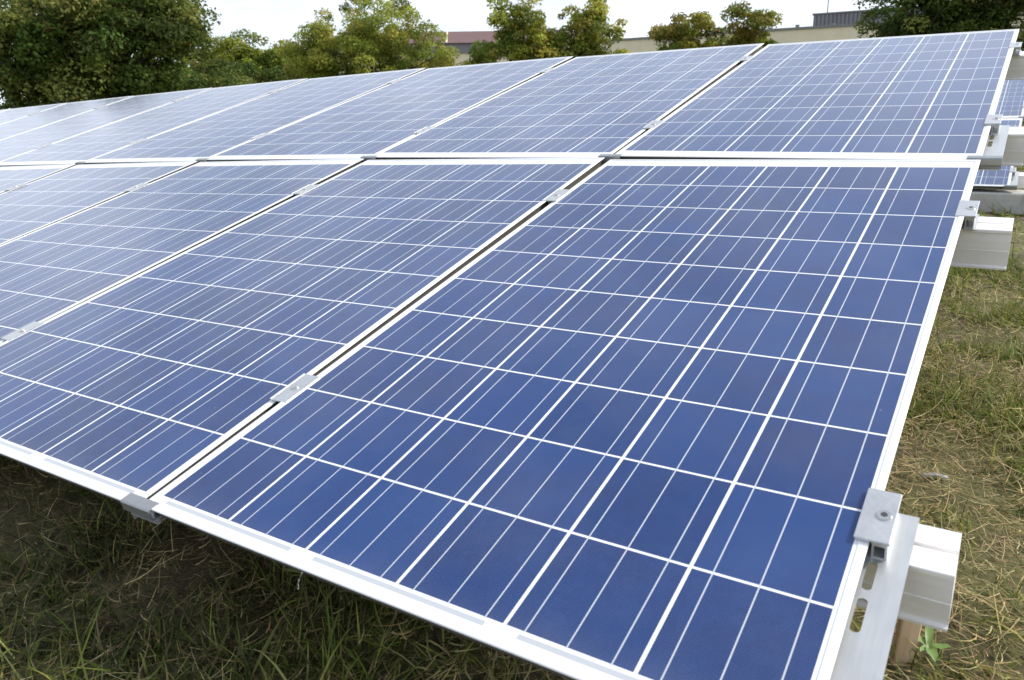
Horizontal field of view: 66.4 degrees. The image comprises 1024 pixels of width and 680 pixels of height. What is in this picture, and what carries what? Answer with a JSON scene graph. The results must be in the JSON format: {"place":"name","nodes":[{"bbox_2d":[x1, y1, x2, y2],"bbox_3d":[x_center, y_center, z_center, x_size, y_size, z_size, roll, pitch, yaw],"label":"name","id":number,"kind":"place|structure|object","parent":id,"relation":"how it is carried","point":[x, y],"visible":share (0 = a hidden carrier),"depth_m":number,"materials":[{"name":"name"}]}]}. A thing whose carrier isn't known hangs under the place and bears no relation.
{"place":"outdoors","nodes":[
{"label":"outdoors","id":0,"kind":"place"},
{"bbox_2d":[0,0,950,108],"label":"sky","id":1,"kind":"structure","parent":0,"point":[276,20],"materials":[{"name":"white"}]},
{"bbox_2d":[0,121,1023,679],"bbox_3d":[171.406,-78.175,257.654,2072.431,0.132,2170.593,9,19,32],"label":"ground","id":2,"kind":"structure","parent":0,"point":[30,503],"depth_m":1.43,"materials":[{"name":"green plant"}]},
{"bbox_2d":[0,0,221,109],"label":"dark tree","id":3,"kind":"object","parent":2,"relation":"on","point":[165,32],"visible":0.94,"depth_m":26.93,"materials":[{"name":"green plant"}]},
{"bbox_2d":[0,40,286,106],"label":"dark hedge","id":4,"kind":"object","parent":2,"relation":"on","point":[226,76],"visible":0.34,"depth_m":28.67,"materials":[{"name":"green plant"}]},
{"bbox_2d":[174,29,282,77],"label":"dark tree","id":5,"kind":"object","parent":2,"relation":"on","point":[227,48],"visible":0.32,"depth_m":41.70,"materials":[{"name":"green plant"}]},
{"bbox_2d":[260,38,311,78],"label":"round tree","id":6,"kind":"object","parent":2,"relation":"on","point":[277,47],"visible":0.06,"depth_m":43.32,"materials":[{"name":"green plant"}]},
{"bbox_2d":[276,0,460,80],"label":"pale tree","id":7,"kind":"object","parent":2,"relation":"on","point":[367,41],"visible":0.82,"depth_m":36.01,"materials":[{"name":"green plant"}]},
{"bbox_2d":[305,30,574,75],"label":"brown roofed building","id":8,"kind":"structure","parent":2,"relation":"on","point":[462,41],"depth_m":84.87,"materials":[{"name":"grey"}]},
{"bbox_2d":[0,166,1023,679],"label":"dry straw","id":9,"kind":"object","parent":2,"relation":"on","point":[530,666],"visible":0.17,"depth_m":1.42,"materials":[{"name":"beige plant"}]},
{"bbox_2d":[454,0,577,65],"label":"maple tree","id":10,"kind":"object","parent":2,"relation":"on","point":[543,43],"visible":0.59,"depth_m":34.77,"materials":[{"name":"green plant"}]},
{"bbox_2d":[554,0,633,56],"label":"maple tree","id":11,"kind":"object","parent":2,"relation":"on","point":[590,31],"visible":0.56,"depth_m":35.24,"materials":[{"name":"green plant"}]},
{"bbox_2d":[646,11,726,50],"bbox_3d":[8.627,-13.484,38.775,3.543,5.357,3.518,-6,17,-16],"label":"tree","id":12,"kind":"object","parent":2,"relation":"on","point":[679,32],"visible":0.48,"depth_m":37.91,"materials":[{"name":"green plant"}]},
{"bbox_2d":[705,0,784,55],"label":"bronze tree","id":13,"kind":"object","parent":2,"relation":"on","point":[744,34],"visible":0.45,"depth_m":38.08,"materials":[{"name":"green plant"}]},
{"bbox_2d":[566,14,1023,53],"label":"cream building","id":14,"kind":"structure","parent":2,"relation":"on","point":[797,33],"depth_m":56.49,"materials":[{"name":"grey"}]},
{"bbox_2d":[812,6,922,25],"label":"roof plant screen","id":15,"kind":"object","parent":14,"relation":"on","point":[840,17],"visible":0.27,"depth_m":62.12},
{"bbox_2d":[890,619,921,666],"bbox_3d":[0.588,0.437,1.163,0.028,0.185,0.020,7,14,11],"label":"wooden stake","id":16,"kind":"object","parent":2,"relation":"on","point":[910,631],"visible":0.28,"depth_m":1.16,"materials":[{"name":"brown wood"}]},
{"bbox_2d":[856,524,961,631],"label":"support beam","id":17,"kind":"structure","parent":16,"relation":"on","point":[927,595],"depth_m":0.91,"materials":[{"name":"metal"}]},
{"bbox_2d":[120,493,165,524],"bbox_3d":[-0.478,0.179,1.352,0.074,0.042,0.391,8,33,32],"label":"mounting bracket","id":18,"kind":"object","parent":17,"relation":"attached to","point":[136,506],"visible":0.25,"depth_m":1.21,"materials":[{"name":"metal"}]},
{"bbox_2d":[270,373,319,402],"bbox_3d":[-0.400,0.100,1.459,0.044,0.034,0.090,8,33,32],"label":"clamp","id":19,"kind":"object","parent":18,"relation":"attached to","point":[294,388],"visible":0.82,"depth_m":1.45,"materials":[{"name":"metal"}]},
{"bbox_2d":[149,159,980,679],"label":"solar panel","id":20,"kind":"object","parent":18,"relation":"attached to","point":[627,419],"visible":1,"depth_m":1.20,"materials":[{"name":"glass"}]},
{"bbox_2d":[830,513,919,679],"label":"mounting bracket","id":21,"kind":"object","parent":17,"relation":"attached to","point":[863,654],"visible":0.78,"depth_m":0.84,"materials":[{"name":"metal"}]},
{"bbox_2d":[853,488,902,559],"bbox_3d":[0.436,0.219,0.930,0.040,0.034,0.093,8,33,32],"label":"end clamp","id":22,"kind":"object","parent":21,"relation":"attached to","point":[876,523],"visible":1,"depth_m":0.92,"materials":[{"name":"metal"}]},
{"bbox_2d":[851,0,999,38],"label":"dark tree","id":23,"kind":"object","parent":2,"relation":"on","point":[930,19],"visible":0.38,"depth_m":28.98,"materials":[{"name":"green plant"}]},
{"bbox_2d":[919,626,950,661],"bbox_3d":[0.618,0.437,1.153,0.075,0.026,0.052,-13,20,-34],"label":"leafy weed","id":24,"kind":"object","parent":2,"relation":"on","point":[928,648],"visible":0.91,"depth_m":1.15,"materials":[{"name":"green plant"}]},
{"bbox_2d":[950,217,1013,269],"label":"support beam","id":25,"kind":"structure","parent":2,"relation":"on","point":[985,244],"depth_m":1.64,"materials":[{"name":"metal"}]},
{"bbox_2d":[5,183,26,190],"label":"clamp","id":26,"kind":"object","parent":25,"relation":"attached to","point":[16,186],"visible":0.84,"depth_m":3.77,"materials":[{"name":"metal"}]},
{"bbox_2d":[124,183,147,191],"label":"clamp","id":27,"kind":"object","parent":25,"relation":"attached to","point":[135,187],"visible":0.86,"depth_m":3.24,"materials":[{"name":"metal"}]},
{"bbox_2d":[291,184,317,195],"bbox_3d":[-0.715,-0.510,2.713,0.044,0.034,0.090,8,33,32],"label":"clamp","id":28,"kind":"object","parent":25,"relation":"attached to","point":[303,189],"visible":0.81,"depth_m":2.70,"materials":[{"name":"metal"}]},
{"bbox_2d":[542,189,570,203],"bbox_3d":[0.127,-0.391,2.181,0.044,0.034,0.090,8,33,32],"label":"clamp","id":29,"kind":"object","parent":25,"relation":"attached to","point":[556,195],"visible":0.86,"depth_m":2.17,"materials":[{"name":"metal"}]},
{"bbox_2d":[955,200,979,230],"bbox_3d":[0.964,-0.266,1.656,0.040,0.034,0.093,9,33,32],"label":"end clamp","id":30,"kind":"object","parent":25,"relation":"attached to","point":[967,210],"visible":1,"depth_m":1.64,"materials":[{"name":"metal"}]},
{"bbox_2d":[940,0,1023,49],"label":"dark tree","id":31,"kind":"object","parent":2,"relation":"on","point":[1002,14],"visible":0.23,"depth_m":28.35,"materials":[{"name":"green plant"}]},
{"bbox_2d":[958,27,1023,51],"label":"bronze bush","id":32,"kind":"object","parent":2,"relation":"on","point":[1019,36],"depth_m":23.88,"materials":[{"name":"green plant"}]},
{"bbox_2d":[969,188,1023,214],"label":"concrete kerb","id":33,"kind":"structure","parent":2,"relation":"on","point":[1005,199],"depth_m":5.25,"materials":[{"name":"grey concrete"}]},
{"bbox_2d":[973,118,1022,188],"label":"solar panel","id":34,"kind":"object","parent":33,"relation":"on","point":[993,179],"visible":0.22,"depth_m":5.40,"materials":[{"name":"glass"}]},
{"bbox_2d":[1011,172,1023,187],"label":"support beam","id":35,"kind":"structure","parent":2,"relation":"on","point":[1020,184],"depth_m":5.43,"materials":[{"name":"metal"}]},
{"bbox_2d":[1004,171,1019,189],"bbox_3d":[3.411,-1.096,5.341,0.074,0.042,0.391,9,33,32],"label":"mounting bracket","id":36,"kind":"object","parent":35,"relation":"attached to","point":[1013,184],"visible":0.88,"depth_m":5.29,"materials":[{"name":"metal"}]},
{"bbox_2d":[1009,167,1016,174],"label":"end clamp","id":37,"kind":"object","parent":36,"relation":"attached to","point":[1013,169],"visible":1,"depth_m":5.43,"materials":[{"name":"metal"}]},
{"bbox_2d":[1013,36,1023,50],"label":"dark tree","id":38,"kind":"object","parent":2,"relation":"on","point":[1022,45],"visible":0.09,"depth_m":27.99,"materials":[{"name":"green plant"}]},
{"bbox_2d":[922,472,947,478],"bbox_3d":[0.928,0.296,1.719,0.054,0.008,0.022,3,17,15],"label":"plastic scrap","id":39,"kind":"object","parent":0,"point":[931,474],"visible":0.7,"depth_m":1.72,"materials":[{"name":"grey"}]},
{"bbox_3d":[-1.318,0.068,1.888,0.074,0.042,0.391,7,34,33],"label":"bracket","id":40,"kind":"object","parent":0,"visible":0},
{"bbox_2d":[2,321,43,340],"bbox_3d":[-1.240,-0.012,1.994,0.044,0.034,0.090,7,33,32],"label":"clamp","id":41,"kind":"object","parent":40,"relation":"attached to","point":[22,330],"visible":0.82,"depth_m":1.98,"materials":[{"name":"metal"}]},
{"bbox_2d":[0,157,603,502],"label":"solar panel","id":42,"kind":"object","parent":40,"relation":"on","point":[150,383],"visible":0.95,"depth_m":1.83,"materials":[{"name":"glass"}]},
{"label":"bracket","id":43,"kind":"object","parent":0,"visible":0},
{"bbox_2d":[0,159,362,343],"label":"solar panel","id":44,"kind":"object","parent":43,"relation":"on","point":[50,271],"visible":0.92,"depth_m":2.66,"materials":[{"name":"glass"}]},
{"label":"bracket","id":45,"kind":"object","parent":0,"visible":0},
{"bbox_2d":[0,161,197,244],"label":"solar panel","id":46,"kind":"object","parent":45,"relation":"on","point":[33,206],"visible":0.89,"depth_m":3.42,"materials":[{"name":"glass"}]},
{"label":"bracket","id":47,"kind":"object","parent":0,"visible":0},
{"bbox_2d":[0,164,75,193],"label":"solar panel","id":48,"kind":"object","parent":47,"relation":"on","point":[11,176],"visible":0.92,"depth_m":4.03,"materials":[{"name":"glass"}]},
{"label":"bracket","id":49,"kind":"object","parent":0,"visible":0},
{"bbox_2d":[0,78,307,166],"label":"solar panel","id":50,"kind":"object","parent":49,"relation":"on","point":[97,142],"visible":0.85,"depth_m":4.78,"materials":[{"name":"glass"}]},
{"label":"bracket","id":51,"kind":"object","parent":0,"visible":0},
{"bbox_2d":[0,88,210,160],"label":"solar panel","id":52,"kind":"object","parent":51,"relation":"on","point":[33,139],"visible":0.85,"depth_m":5.47,"materials":[{"name":"glass"}]},
{"label":"bracket","id":53,"kind":"object","parent":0,"visible":0},
{"bbox_2d":[0,96,132,139],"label":"solar panel","id":54,"kind":"object","parent":53,"relation":"on","point":[35,120],"visible":0.82,"depth_m":6.20,"materials":[{"name":"glass"}]},
{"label":"bracket","id":55,"kind":"object","parent":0,"visible":0},
{"bbox_2d":[0,103,65,123],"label":"solar panel","id":56,"kind":"object","parent":55,"relation":"on","point":[9,115],"visible":0.86,"depth_m":6.86,"materials":[{"name":"glass"}]},
{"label":"bracket","id":57,"kind":"object","parent":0,"visible":0},
{"bbox_2d":[995,80,1023,117],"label":"solar panel","id":58,"kind":"object","parent":57,"relation":"on","point":[1010,102],"visible":0.1,"depth_m":6.89,"materials":[{"name":"glass"}]},
{"bbox_3d":[-0.346,-0.520,3.295,0.120,0.481,0.100,9,19,32],"label":"steel post","id":59,"kind":"object","parent":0,"visible":0},
{"bbox_2d":[987,127,1023,165],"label":"support beam","id":60,"kind":"structure","parent":59,"relation":"attached to","point":[1013,154],"depth_m":2.13,"materials":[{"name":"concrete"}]},
{"bbox_2d":[75,161,85,164],"bbox_3d":[-2.120,-0.988,4.163,0.074,0.043,0.391,7,34,33],"label":"mounting bracket","id":61,"kind":"object","parent":60,"relation":"attached to","point":[79,162],"visible":0.09,"depth_m":4.02,"materials":[{"name":"metal"}]},
{"bbox_2d":[129,138,146,143],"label":"clamp","id":62,"kind":"object","parent":61,"relation":"attached to","point":[139,140],"visible":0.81,"depth_m":4.26,"materials":[{"name":"metal"}]},
{"bbox_2d":[84,68,424,163],"bbox_3d":[-1.363,-1.259,4.354,0.983,0.026,1.690,8,34,32],"label":"solar panel","id":63,"kind":"object","parent":61,"relation":"on","point":[218,132],"visible":0.84,"depth_m":4.22,"materials":[{"name":"glass"}]},
{"bbox_2d":[196,158,209,162],"bbox_3d":[-1.280,-0.878,3.626,0.074,0.042,0.391,8,34,32],"label":"mounting bracket","id":64,"kind":"object","parent":60,"relation":"attached to","point":[201,159],"visible":0.1,"depth_m":3.48,"materials":[{"name":"metal"}]},
{"bbox_2d":[250,132,269,138],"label":"clamp","id":65,"kind":"object","parent":64,"relation":"attached to","point":[260,135],"visible":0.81,"depth_m":3.73,"materials":[{"name":"metal"}]},
{"bbox_2d":[207,56,572,162],"bbox_3d":[-0.522,-1.144,3.820,0.983,0.023,1.690,8,33,32],"label":"solar panel","id":66,"kind":"object","parent":64,"relation":"on","point":[379,120],"visible":0.85,"depth_m":3.67,"materials":[{"name":"glass"}]},
{"bbox_2d":[360,155,377,161],"bbox_3d":[-0.439,-0.764,3.092,0.074,0.042,0.391,8,33,32],"label":"mounting bracket","id":67,"kind":"object","parent":60,"relation":"attached to","point":[368,157],"visible":0.1,"depth_m":2.95,"materials":[{"name":"metal"}]},
{"bbox_2d":[414,126,434,133],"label":"clamp","id":68,"kind":"object","parent":67,"relation":"attached to","point":[424,129],"visible":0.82,"depth_m":3.19,"materials":[{"name":"metal"}]},
{"bbox_2d":[375,43,763,159],"bbox_3d":[0.319,-1.022,3.289,0.983,0.022,1.690,8,33,32],"label":"solar panel","id":69,"kind":"object","parent":67,"relation":"on","point":[588,107],"visible":0.91,"depth_m":3.11,"materials":[{"name":"glass"}]},
{"bbox_2d":[598,154,622,165],"bbox_3d":[0.402,-0.642,2.561,0.074,0.043,0.391,8,33,32],"label":"mounting bracket","id":70,"kind":"object","parent":60,"relation":"attached to","point":[607,157],"visible":0.09,"depth_m":2.42,"materials":[{"name":"metal"}]},
{"bbox_2d":[643,120,664,129],"bbox_3d":[0.486,-0.724,2.675,0.044,0.034,0.090,9,33,32],"label":"clamp","id":71,"kind":"object","parent":70,"relation":"attached to","point":[653,124],"visible":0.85,"depth_m":2.66,"materials":[{"name":"metal"}]},
{"bbox_2d":[615,29,1018,159],"bbox_3d":[1.163,-0.892,2.763,0.983,0.024,1.690,9,33,32],"label":"solar panel","id":72,"kind":"object","parent":70,"relation":"on","point":[926,97],"visible":0.88,"depth_m":2.55,"materials":[{"name":"glass"}]},
{"bbox_2d":[1009,42,1021,55],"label":"end clamp","id":73,"kind":"object","parent":72,"relation":"attached to","point":[1017,47],"visible":1,"depth_m":2.87,"materials":[{"name":"metal"}]},
{"bbox_2d":[966,125,1009,170],"bbox_3d":[1.243,-0.512,2.037,0.074,0.043,0.391,9,33,32],"label":"mounting bracket","id":74,"kind":"object","parent":60,"relation":"attached to","point":[991,158],"visible":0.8,"depth_m":1.99,"materials":[{"name":"metal"}]},
{"bbox_2d":[984,114,1002,132],"bbox_3d":[1.323,-0.593,2.152,0.040,0.034,0.093,9,33,31],"label":"end clamp","id":75,"kind":"object","parent":74,"relation":"attached to","point":[994,120],"visible":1,"depth_m":2.13,"materials":[{"name":"metal"}]},
{"bbox_3d":[-1.493,-1.135,5.116,0.120,0.721,0.100,9,19,32],"label":"steel post","id":76,"kind":"object","parent":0,"visible":0},
{"bbox_2d":[1005,51,1023,79],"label":"support beam","id":77,"kind":"structure","parent":76,"relation":"on","point":[1015,70],"depth_m":2.88,"materials":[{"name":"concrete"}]},
{"bbox_2d":[387,79,401,83],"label":"clamp","id":78,"kind":"object","parent":77,"relation":"attached to","point":[393,81],"visible":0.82,"depth_m":4.45,"materials":[{"name":"metal"}]},
{"bbox_2d":[538,68,553,73],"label":"clamp","id":79,"kind":"object","parent":77,"relation":"attached to","point":[545,70],"visible":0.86,"depth_m":3.92,"materials":[{"name":"metal"}]},
{"bbox_2d":[737,55,753,62],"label":"clamp","id":80,"kind":"object","parent":77,"relation":"attached to","point":[744,58],"visible":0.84,"depth_m":3.39,"materials":[{"name":"metal"}]}
]}

